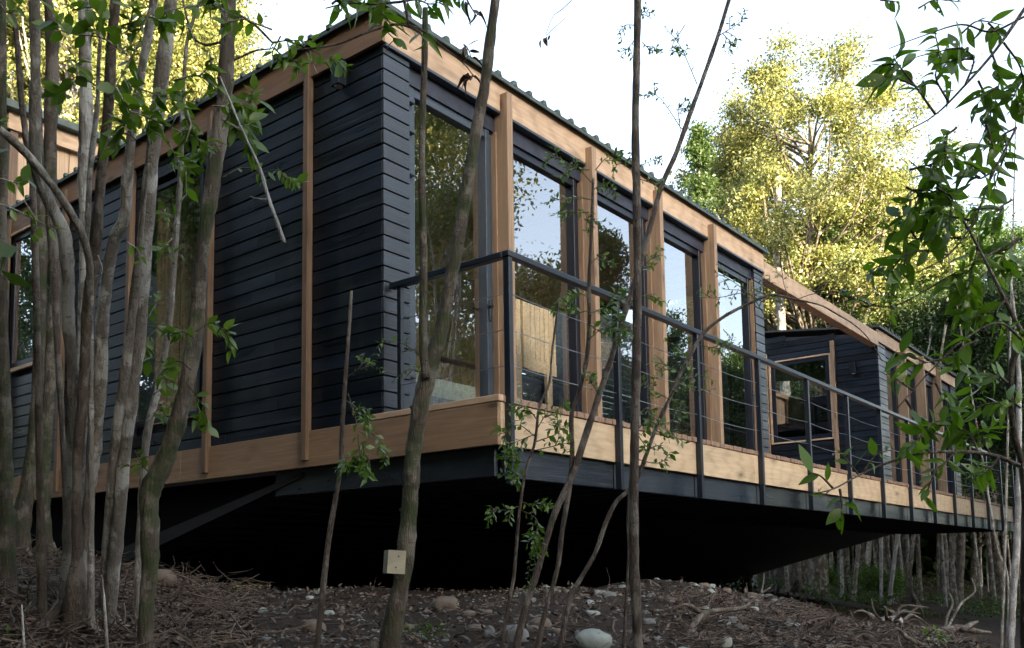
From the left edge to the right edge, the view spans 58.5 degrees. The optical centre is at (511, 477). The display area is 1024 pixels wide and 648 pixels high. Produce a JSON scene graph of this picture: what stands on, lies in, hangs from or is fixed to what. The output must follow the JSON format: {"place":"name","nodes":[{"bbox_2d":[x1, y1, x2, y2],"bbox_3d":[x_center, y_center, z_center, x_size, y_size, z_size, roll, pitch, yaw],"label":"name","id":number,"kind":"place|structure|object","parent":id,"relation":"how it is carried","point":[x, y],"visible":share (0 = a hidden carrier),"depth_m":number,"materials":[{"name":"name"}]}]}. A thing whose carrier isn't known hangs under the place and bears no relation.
{"place":"outdoors","nodes":[
{"label":"outdoors","id":0,"kind":"place"},
{"bbox_2d":[0,557,1019,647],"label":"ground","id":1,"kind":"structure","parent":0,"point":[993,625],"depth_m":5.21,"materials":[{"name":"soil"}]},
{"bbox_2d":[0,148,31,286],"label":"clearing tree","id":2,"kind":"object","parent":1,"relation":"on","point":[8,250],"visible":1,"depth_m":3.50,"materials":[{"name":"green plant"}]},
{"bbox_2d":[219,76,285,243],"bbox_3d":[-0.454,-0.555,1.602,0.117,0.294,0.012,0,-6,-12],"label":"hanging twig","id":3,"kind":"object","parent":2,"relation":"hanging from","point":[276,221],"visible":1,"depth_m":1.60,"materials":[{"name":"wood"}]},
{"bbox_2d":[298,0,486,94],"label":"overhanging bough","id":4,"kind":"object","parent":2,"relation":"attached to","point":[378,14],"visible":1,"depth_m":3.00,"materials":[{"name":"green plant"}]},
{"bbox_2d":[0,0,35,602],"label":"tree","id":5,"kind":"object","parent":1,"relation":"on","point":[8,545],"visible":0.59,"depth_m":4.58,"materials":[{"name":"brown plant"}]},
{"bbox_2d":[6,0,47,617],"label":"dark stem","id":6,"kind":"object","parent":1,"relation":"on","point":[41,566],"visible":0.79,"depth_m":4.14,"materials":[{"name":"brown plant"}]},
{"bbox_2d":[14,0,47,557],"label":"tree","id":7,"kind":"object","parent":1,"relation":"on","point":[23,504],"visible":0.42,"depth_m":6.25,"materials":[{"name":"brown plant"}]},
{"bbox_2d":[32,9,60,560],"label":"tree","id":8,"kind":"object","parent":1,"relation":"on","point":[49,389],"visible":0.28,"depth_m":6.35,"materials":[{"name":"brown plant"}]},
{"bbox_2d":[28,0,78,622],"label":"tree","id":9,"kind":"object","parent":1,"relation":"on","point":[66,258],"visible":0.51,"depth_m":3.83,"materials":[{"name":"brown plant"}]},
{"bbox_2d":[43,0,65,516],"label":"tree","id":10,"kind":"object","parent":1,"relation":"on","point":[50,113],"visible":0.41,"depth_m":4.68,"materials":[{"name":"brown plant"}]},
{"bbox_2d":[7,1,113,126],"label":"evergreen tree","id":11,"kind":"object","parent":1,"relation":"on","point":[42,71],"visible":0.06,"depth_m":29.54,"materials":[{"name":"green plant"}]},
{"bbox_2d":[7,98,124,205],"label":"pavilion","id":12,"kind":"structure","parent":1,"relation":"on","point":[67,145],"depth_m":11.45,"materials":[{"name":"brown wood"}]},
{"bbox_2d":[29,0,120,638],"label":"tree","id":13,"kind":"object","parent":1,"relation":"on","point":[74,598],"visible":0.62,"depth_m":3.84,"materials":[{"name":"brown plant"}]},
{"bbox_2d":[76,0,93,372],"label":"tree","id":14,"kind":"object","parent":1,"relation":"on","point":[86,111],"visible":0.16,"depth_m":4.58,"materials":[{"name":"brown plant"}]},
{"bbox_2d":[85,17,102,636],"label":"sapling","id":15,"kind":"object","parent":1,"relation":"on","point":[91,563],"visible":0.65,"depth_m":3.87,"materials":[{"name":"brown plant"}]},
{"bbox_2d":[0,0,199,501],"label":"tree","id":16,"kind":"object","parent":1,"relation":"on","point":[23,179],"visible":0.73,"depth_m":3.33,"materials":[{"name":"brown plant"}]},
{"bbox_2d":[100,575,108,647],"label":"pale cane","id":17,"kind":"object","parent":1,"relation":"on","point":[106,641],"visible":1,"depth_m":3.40,"materials":[{"name":"beige plant"}]},
{"bbox_2d":[53,0,157,629],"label":"tree","id":18,"kind":"object","parent":1,"relation":"on","point":[118,230],"visible":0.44,"depth_m":3.90,"materials":[{"name":"brown plant"}]},
{"bbox_2d":[6,0,217,136],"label":"evergreen tree","id":19,"kind":"object","parent":1,"relation":"on","point":[68,49],"visible":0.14,"depth_m":27.81,"materials":[{"name":"yellow plant"}]},
{"bbox_2d":[96,163,149,618],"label":"tree","id":20,"kind":"object","parent":1,"relation":"on","point":[123,385],"visible":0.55,"depth_m":3.95,"materials":[{"name":"brown plant"}]},
{"bbox_2d":[7,0,282,138],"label":"evergreen tree","id":21,"kind":"object","parent":1,"relation":"on","point":[215,50],"visible":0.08,"depth_m":30.19,"materials":[{"name":"yellow plant"}]},
{"bbox_2d":[30,0,275,629],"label":"tree","id":22,"kind":"object","parent":1,"relation":"on","point":[168,15],"visible":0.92,"depth_m":3.32,"materials":[{"name":"green plant"}]},
{"bbox_2d":[133,0,200,625],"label":"sapling","id":23,"kind":"object","parent":1,"relation":"on","point":[152,414],"visible":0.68,"depth_m":4.33,"materials":[{"name":"brown plant"}]},
{"bbox_2d":[157,569,176,586],"bbox_3d":[-2.332,0.684,6.118,0.178,0.143,0.150,-1,-6,0],"label":"stone","id":24,"kind":"object","parent":1,"relation":"on","point":[163,573],"visible":0.39,"depth_m":6.07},
{"bbox_2d":[111,0,287,130],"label":"evergreen tree","id":25,"kind":"object","parent":1,"relation":"on","point":[202,23],"visible":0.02,"depth_m":31.03,"materials":[{"name":"yellow plant"}]},
{"bbox_2d":[119,0,353,647],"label":"tree","id":26,"kind":"object","parent":1,"relation":"on","point":[155,478],"visible":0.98,"depth_m":3.78,"materials":[{"name":"brown plant"}]},
{"bbox_2d":[301,619,326,633],"bbox_3d":[-0.997,0.762,4.603,0.122,0.098,0.086,-1,-6,0],"label":"stone","id":27,"kind":"object","parent":1,"relation":"on","point":[312,622],"visible":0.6,"depth_m":4.57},
{"bbox_2d":[314,290,391,647],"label":"cut sapling","id":28,"kind":"object","parent":1,"relation":"on","point":[342,468],"visible":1,"depth_m":3.89,"materials":[{"name":"brown plant"}]},
{"bbox_2d":[368,0,499,647],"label":"tree","id":29,"kind":"object","parent":1,"relation":"on","point":[429,355],"visible":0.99,"depth_m":3.75,"materials":[{"name":"brown plant"}]},
{"bbox_2d":[383,550,405,573],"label":"wooden block","id":30,"kind":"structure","parent":29,"relation":"attached to","point":[394,561],"depth_m":3.62,"materials":[{"name":"wood"}]},
{"bbox_2d":[430,596,458,611],"bbox_3d":[-0.421,0.804,5.725,0.191,0.126,0.142,-1,-6,0],"label":"stone","id":31,"kind":"object","parent":1,"relation":"on","point":[440,602],"visible":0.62,"depth_m":5.67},
{"bbox_2d":[0,552,1003,647],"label":"leaf litter","id":32,"kind":"object","parent":1,"relation":"on","point":[40,641],"visible":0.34,"depth_m":4.84,"materials":[{"name":"plant"}]},
{"bbox_2d":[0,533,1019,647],"bbox_3d":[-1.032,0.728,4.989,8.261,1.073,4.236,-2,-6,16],"label":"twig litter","id":33,"kind":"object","parent":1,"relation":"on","point":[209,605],"visible":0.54,"depth_m":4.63,"materials":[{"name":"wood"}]},
{"bbox_2d":[13,374,1011,582],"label":"wood","id":34,"kind":"object","parent":1,"relation":"on","point":[928,547],"visible":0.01,"depth_m":42.23,"materials":[{"name":"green plant"}]},
{"bbox_2d":[13,394,1013,589],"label":"timber deck","id":35,"kind":"structure","parent":1,"relation":"on","point":[272,529],"depth_m":9.46,"materials":[{"name":"brown wood"}]},
{"bbox_2d":[7,0,769,502],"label":"timber pavilion","id":36,"kind":"structure","parent":35,"relation":"on","point":[347,214],"depth_m":8.18,"materials":[{"name":"brown wood"}]},
{"bbox_2d":[8,209,61,373],"bbox_3d":[-5.502,-2.104,10.514,1.220,1.700,0.060,-5,-7,38],"label":"window","id":37,"kind":"structure","parent":36,"relation":"in","point":[24,232],"depth_m":10.80,"materials":[{"name":"wood"}]},
{"bbox_2d":[135,164,205,426],"bbox_3d":[-3.289,-1.703,8.757,1.140,2.350,0.030,-5,-7,38],"label":"window","id":38,"kind":"structure","parent":36,"relation":"in","point":[174,181],"depth_m":8.62,"materials":[{"name":"black glass"}]},
{"bbox_2d":[331,58,346,89],"bbox_3d":[-1.378,-3.221,7.308,0.100,0.224,0.100,-5,-7,38],"label":"wall lamp","id":39,"kind":"object","parent":36,"relation":"attached to","point":[337,83],"visible":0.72,"depth_m":7.27,"materials":[{"name":"metal"}]},
{"bbox_2d":[416,374,474,400],"bbox_3d":[-0.716,-0.669,8.888,0.040,0.580,1.090,-5,-7,38],"label":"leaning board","id":40,"kind":"object","parent":36,"relation":"on","point":[450,390],"visible":0.24,"depth_m":9.04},
{"bbox_2d":[408,86,499,404],"bbox_3d":[-0.512,-1.767,7.645,0.142,2.720,1.123,-5,-7,38],"label":"glazed door","id":41,"kind":"structure","parent":36,"relation":"in","point":[489,357],"depth_m":7.98,"materials":[{"name":"black glass"}]},
{"bbox_2d":[513,145,587,413],"bbox_3d":[0.279,-1.681,8.659,0.130,2.720,1.296,-5,-7,38],"label":"glazed door","id":42,"kind":"structure","parent":36,"relation":"in","point":[574,226],"depth_m":9.10,"materials":[{"name":"black glass"}]},
{"bbox_2d":[597,193,655,426],"bbox_3d":[1.129,-1.589,9.738,0.130,2.720,1.296,-5,-7,38],"label":"glazed door","id":43,"kind":"structure","parent":36,"relation":"in","point":[647,335],"depth_m":10.15,"materials":[{"name":"black glass"}]},
{"bbox_2d":[664,232,711,440],"bbox_3d":[1.979,-1.497,10.817,0.130,2.720,1.296,-5,-7,38],"label":"glazed door","id":44,"kind":"structure","parent":36,"relation":"in","point":[698,258],"depth_m":11.27,"materials":[{"name":"black metal"}]},
{"bbox_2d":[724,288,734,445],"bbox_3d":[2.064,-1.286,13.690,2.646,2.650,0.030,-5,-7,38],"label":"end window","id":45,"kind":"structure","parent":36,"relation":"in","point":[726,292],"depth_m":12.89,"materials":[{"name":"clear glass"}]},
{"bbox_2d":[718,262,757,450],"bbox_3d":[2.854,-1.404,11.921,0.140,2.720,1.366,-5,-7,38],"label":"glazed door","id":46,"kind":"structure","parent":36,"relation":"in","point":[748,323],"depth_m":12.39,"materials":[{"name":"black metal"}]},
{"bbox_2d":[762,262,878,346],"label":"timber beam","id":47,"kind":"structure","parent":36,"relation":"attached to","point":[795,289],"depth_m":14.50,"materials":[{"name":"brown wood"}]},
{"bbox_2d":[515,298,639,422],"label":"link wall","id":48,"kind":"structure","parent":35,"relation":"on","point":[533,355],"depth_m":16.61,"materials":[{"name":"brown wood"}]},
{"bbox_2d":[389,249,1014,530],"bbox_3d":[4.188,-0.022,14.361,3.590,1.600,18.188,-5,-7,38],"label":"railing","id":49,"kind":"object","parent":35,"relation":"attached to","point":[507,256],"visible":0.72,"depth_m":8.29,"materials":[{"name":"metal"}]},
{"bbox_2d":[667,324,961,495],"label":"pavilion","id":50,"kind":"structure","parent":35,"relation":"on","point":[828,355],"depth_m":17.89,"materials":[{"name":"brown wood"}]},
{"bbox_2d":[768,353,833,444],"bbox_3d":[5.600,-1.511,17.737,1.240,1.650,0.050,-5,-7,38],"label":"window","id":51,"kind":"structure","parent":50,"relation":"in","point":[772,382],"depth_m":17.76,"materials":[{"name":"brown wood"}]},
{"bbox_2d":[886,358,902,482],"bbox_3d":[7.265,-0.925,17.563,0.090,2.720,0.910,-5,-7,38],"label":"glazed door","id":52,"kind":"structure","parent":50,"relation":"in","point":[892,399],"depth_m":17.73,"materials":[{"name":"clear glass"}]},
{"bbox_2d":[907,370,920,486],"bbox_3d":[8.004,-0.845,18.501,0.090,2.720,1.275,-5,-7,38],"label":"glazed door","id":53,"kind":"structure","parent":50,"relation":"in","point":[912,397],"depth_m":18.83,"materials":[{"name":"clear glass"}]},
{"bbox_2d":[925,380,937,489],"bbox_3d":[8.856,-0.753,19.583,0.090,2.720,1.275,-5,-7,38],"label":"glazed door","id":54,"kind":"structure","parent":50,"relation":"in","point":[929,395],"depth_m":19.99,"materials":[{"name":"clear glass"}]},
{"bbox_2d":[942,390,951,493],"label":"glazed door","id":55,"kind":"structure","parent":50,"relation":"in","point":[945,427],"depth_m":21.00,"materials":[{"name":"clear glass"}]},
{"bbox_2d":[501,625,528,641],"bbox_3d":[0.013,0.728,4.204,0.132,0.105,0.109,-1,-6,0],"label":"stone","id":56,"kind":"object","parent":1,"relation":"on","point":[509,635],"visible":0.4,"depth_m":4.16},
{"bbox_2d":[484,293,573,647],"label":"sapling","id":57,"kind":"object","parent":1,"relation":"on","point":[536,535],"visible":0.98,"depth_m":3.80,"materials":[{"name":"green plant"}]},
{"bbox_2d":[534,146,629,647],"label":"sapling","id":58,"kind":"object","parent":1,"relation":"on","point":[609,329],"visible":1,"depth_m":3.85,"materials":[{"name":"green plant"}]},
{"bbox_2d":[574,628,611,647],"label":"stone","id":59,"kind":"object","parent":1,"relation":"on","point":[591,638],"visible":0.93,"depth_m":4.05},
{"bbox_2d":[512,0,748,647],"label":"sapling","id":60,"kind":"object","parent":1,"relation":"on","point":[562,497],"visible":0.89,"depth_m":3.88,"materials":[{"name":"brown plant"}]},
{"bbox_2d":[611,0,666,647],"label":"tree","id":61,"kind":"object","parent":1,"relation":"on","point":[633,542],"visible":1,"depth_m":3.74,"materials":[{"name":"brown plant"}]},
{"bbox_2d":[622,407,679,647],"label":"shrub stem","id":62,"kind":"object","parent":1,"relation":"on","point":[647,422],"visible":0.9,"depth_m":4.00,"materials":[{"name":"green plant"}]},
{"bbox_2d":[666,303,689,335],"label":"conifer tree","id":63,"kind":"object","parent":1,"relation":"on","point":[678,317],"visible":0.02,"depth_m":30.87,"materials":[{"name":"plant"}]},
{"bbox_2d":[669,603,711,616],"bbox_3d":[1.024,0.803,5.047,0.313,0.221,0.037,-1,-6,-1],"label":"arched root","id":64,"kind":"object","parent":1,"relation":"on","point":[691,606],"visible":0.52,"depth_m":5.04,"materials":[{"name":"brown plant"}]},
{"bbox_2d":[671,117,731,334],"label":"conifer tree","id":65,"kind":"object","parent":1,"relation":"on","point":[699,156],"visible":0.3,"depth_m":25.91,"materials":[{"name":"plant"}]},
{"bbox_2d":[557,254,881,647],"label":"sapling","id":66,"kind":"object","parent":1,"relation":"on","point":[619,498],"visible":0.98,"depth_m":4.09,"materials":[{"name":"green plant"}]},
{"bbox_2d":[685,573,770,636],"bbox_3d":[1.138,0.656,4.582,0.594,0.341,0.229,2,-6,-25],"label":"dead branch","id":67,"kind":"object","parent":1,"relation":"on","point":[698,618],"visible":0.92,"depth_m":4.63,"materials":[{"name":"wood"}]},
{"bbox_2d":[657,114,801,587],"bbox_3d":[7.301,-3.963,30.856,6.766,16.210,6.616,3,-7,-35],"label":"evergreen tree","id":68,"kind":"object","parent":1,"relation":"on","point":[684,175],"visible":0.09,"depth_m":30.38,"materials":[{"name":"green plant"}]},
{"bbox_2d":[774,170,802,592],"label":"tree","id":69,"kind":"object","parent":1,"relation":"on","point":[794,573],"visible":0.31,"depth_m":25.89,"materials":[{"name":"green plant"}]},
{"bbox_2d":[776,381,822,591],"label":"understorey tree","id":70,"kind":"object","parent":1,"relation":"on","point":[796,389],"visible":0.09,"depth_m":26.88,"materials":[{"name":"green wood"}]},
{"bbox_2d":[801,559,808,590],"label":"tree","id":71,"kind":"object","parent":1,"relation":"on","point":[804,566],"visible":0.07,"depth_m":28.75,"materials":[{"name":"plant"}]},
{"bbox_2d":[656,583,986,647],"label":"brushwood","id":72,"kind":"object","parent":1,"relation":"on","point":[794,608],"visible":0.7,"depth_m":4.85,"materials":[{"name":"wood"}]},
{"bbox_2d":[666,12,980,596],"bbox_3d":[9.464,-4.487,28.026,8.444,16.890,9.749,1,-6,-15],"label":"evergreen tree","id":73,"kind":"object","parent":1,"relation":"on","point":[844,266],"visible":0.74,"depth_m":26.43,"materials":[{"name":"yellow plant"}]},
{"bbox_2d":[766,222,896,597],"bbox_3d":[10.113,-1.993,28.066,4.058,12.199,4.575,2,-6,-31],"label":"slender tree","id":74,"kind":"object","parent":1,"relation":"on","point":[832,237],"visible":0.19,"depth_m":27.91,"materials":[{"name":"green plant"}]},
{"bbox_2d":[827,559,850,592],"bbox_3d":[10.116,3.371,29.890,2.020,1.389,1.889,-5,-7,38],"label":"bush","id":75,"kind":"object","parent":1,"relation":"on","point":[832,575],"visible":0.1,"depth_m":29.47,"materials":[{"name":"green plant"}]},
{"bbox_2d":[843,547,851,597],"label":"tree","id":76,"kind":"object","parent":1,"relation":"on","point":[846,562],"visible":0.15,"depth_m":27.93,"materials":[{"name":"plant"}]},
{"bbox_2d":[685,560,1019,621],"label":"undergrowth","id":77,"kind":"object","parent":1,"relation":"on","point":[844,598],"visible":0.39,"depth_m":25.03,"materials":[{"name":"green plant"}]},
{"bbox_2d":[851,544,860,600],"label":"tree","id":78,"kind":"object","parent":1,"relation":"on","point":[856,565],"visible":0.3,"depth_m":26.95,"materials":[{"name":"brown plant"}]},
{"bbox_2d":[825,321,917,603],"bbox_3d":[10.700,-0.296,27.058,4.256,8.641,4.330,5,-8,-44],"label":"understorey tree","id":79,"kind":"object","parent":1,"relation":"on","point":[888,555],"depth_m":26.96,"materials":[{"name":"plant"}]},
{"bbox_2d":[786,157,961,603],"bbox_3d":[11.727,-2.995,29.980,6.222,14.908,6.084,-3,-6,22],"label":"evergreen tree","id":80,"kind":"object","parent":1,"relation":"on","point":[945,268],"visible":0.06,"depth_m":28.91,"materials":[{"name":"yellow plant"}]},
{"bbox_2d":[801,187,949,600],"bbox_3d":[11.558,-2.470,28.517,4.948,13.476,4.736,4,-7,-40],"label":"slender tree","id":81,"kind":"object","parent":1,"relation":"on","point":[911,292],"visible":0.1,"depth_m":28.16,"materials":[{"name":"plant"}]},
{"bbox_2d":[879,537,882,603],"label":"tree","id":82,"kind":"object","parent":1,"relation":"on","point":[880,566],"visible":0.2,"depth_m":26.96,"materials":[{"name":"brown plant"}]},
{"bbox_2d":[845,561,929,603],"bbox_3d":[11.248,3.329,27.966,2.453,1.686,2.294,2,-6,-25],"label":"bush","id":83,"kind":"object","parent":1,"relation":"on","point":[871,577],"visible":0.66,"depth_m":27.76,"materials":[{"name":"green plant"}]},
{"bbox_2d":[847,598,933,629],"bbox_3d":[2.818,1.117,6.886,0.667,0.422,0.567,-5,-7,38],"label":"root stump","id":84,"kind":"object","parent":1,"relation":"on","point":[898,613],"visible":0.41,"depth_m":6.83,"materials":[{"name":"wood"}]},
{"bbox_2d":[783,0,1023,647],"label":"tree","id":85,"kind":"object","parent":1,"relation":"on","point":[926,223],"visible":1,"depth_m":2.66,"materials":[{"name":"green plant"}]},
{"bbox_2d":[888,627,927,646],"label":"stick","id":86,"kind":"object","parent":1,"relation":"on","point":[904,635],"visible":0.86,"depth_m":4.62,"materials":[{"name":"wood"}]},
{"bbox_2d":[887,325,932,604],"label":"tree","id":87,"kind":"object","parent":1,"relation":"on","point":[894,559],"visible":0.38,"depth_m":25.96,"materials":[{"name":"brown plant"}]},
{"bbox_2d":[862,187,988,600],"bbox_3d":[14.775,-2.648,31.256,6.041,14.473,5.907,1,-6,-16],"label":"evergreen tree","id":88,"kind":"object","parent":1,"relation":"on","point":[946,561],"visible":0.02,"depth_m":30.82,"materials":[{"name":"plant"}]},
{"bbox_2d":[907,325,946,605],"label":"tree","id":89,"kind":"object","parent":1,"relation":"on","point":[913,597],"visible":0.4,"depth_m":24.95,"materials":[{"name":"brown wood"}]},
{"bbox_2d":[876,222,984,606],"bbox_3d":[13.000,-1.956,28.367,4.218,12.679,4.755,-3,-6,23],"label":"slender tree","id":90,"kind":"object","parent":1,"relation":"on","point":[945,602],"visible":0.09,"depth_m":28.15,"materials":[{"name":"green plant"}]},
{"bbox_2d":[922,625,950,644],"bbox_3d":[2.168,0.810,4.704,0.158,0.113,0.059,0,-6,-7],"label":"seedling","id":91,"kind":"object","parent":1,"relation":"on","point":[939,635],"visible":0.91,"depth_m":4.70,"materials":[{"name":"green plant"}]},
{"bbox_2d":[876,279,1023,610],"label":"understorey tree","id":92,"kind":"object","parent":1,"relation":"on","point":[925,323],"visible":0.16,"depth_m":26.02,"materials":[{"name":"plant"}]},
{"bbox_2d":[915,363,1000,600],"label":"understorey tree","id":93,"kind":"object","parent":1,"relation":"on","point":[918,565],"visible":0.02,"depth_m":29.93,"materials":[{"name":"plant"}]},
{"bbox_2d":[936,621,991,634],"bbox_3d":[3.115,1.108,6.391,0.785,0.187,0.205,1,-6,-22],"label":"fallen log","id":94,"kind":"object","parent":1,"relation":"on","point":[965,628],"visible":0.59,"depth_m":6.45,"materials":[{"name":"wood"}]},
{"bbox_2d":[944,578,975,625],"bbox_3d":[3.215,0.942,6.594,0.263,0.431,0.044,-2,-6,9],"label":"dead branch","id":95,"kind":"object","parent":94,"relation":"on","point":[955,612],"visible":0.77,"depth_m":6.59,"materials":[{"name":"wood"}]},
{"bbox_2d":[908,188,1023,604],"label":"slender tree","id":96,"kind":"object","parent":1,"relation":"on","point":[959,573],"visible":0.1,"depth_m":30.15,"materials":[{"name":"green plant"}]},
{"bbox_2d":[928,134,1009,646],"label":"tree","id":97,"kind":"object","parent":1,"relation":"on","point":[994,532],"visible":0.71,"depth_m":11.99,"materials":[{"name":"grey plant"}]},
{"bbox_2d":[923,244,1023,504],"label":"understorey tree","id":98,"kind":"object","parent":1,"relation":"on","point":[1018,289],"visible":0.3,"depth_m":24.68,"materials":[{"name":"plant"}]},
{"bbox_2d":[965,278,984,604],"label":"slender tree","id":99,"kind":"object","parent":1,"relation":"on","point":[978,566],"depth_m":31.02,"materials":[{"name":"grey plant"}]},
{"bbox_2d":[947,477,1011,589],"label":"understorey tree","id":100,"kind":"object","parent":1,"relation":"on","point":[973,573],"visible":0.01,"depth_m":37.92,"materials":[{"name":"plant"}]},
{"bbox_2d":[951,219,1023,601],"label":"evergreen tree","id":101,"kind":"object","parent":1,"relation":"on","point":[998,563],"visible":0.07,"depth_m":32.89,"materials":[{"name":"plant"}]},
{"bbox_2d":[965,394,1022,606],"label":"slender tree","id":102,"kind":"object","parent":1,"relation":"on","point":[1002,532],"visible":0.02,"depth_m":31.46,"materials":[{"name":"plant"}]},
{"bbox_2d":[967,333,1023,607],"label":"understorey tree","id":103,"kind":"object","parent":1,"relation":"on","point":[990,564],"visible":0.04,"depth_m":30.93,"materials":[{"name":"plant"}]},
{"bbox_2d":[1000,92,1016,647],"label":"tree","id":104,"kind":"object","parent":1,"relation":"on","point":[1004,555],"visible":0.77,"depth_m":10.99,"materials":[{"name":"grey plant"}]},
{"bbox_2d":[1007,279,1021,647],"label":"tree","id":105,"kind":"object","parent":1,"relation":"on","point":[1011,622],"visible":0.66,"depth_m":8.98,"materials":[{"name":"grey plant"}]},
{"bbox_2d":[8,0,1023,413],"label":"sky","id":106,"kind":"structure","parent":0,"point":[581,73],"materials":[{"name":"white"}]},
{"bbox_2d":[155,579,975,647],"bbox_3d":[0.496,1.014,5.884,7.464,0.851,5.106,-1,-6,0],"label":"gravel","id":107,"kind":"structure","parent":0,"point":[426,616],"depth_m":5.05,"materials":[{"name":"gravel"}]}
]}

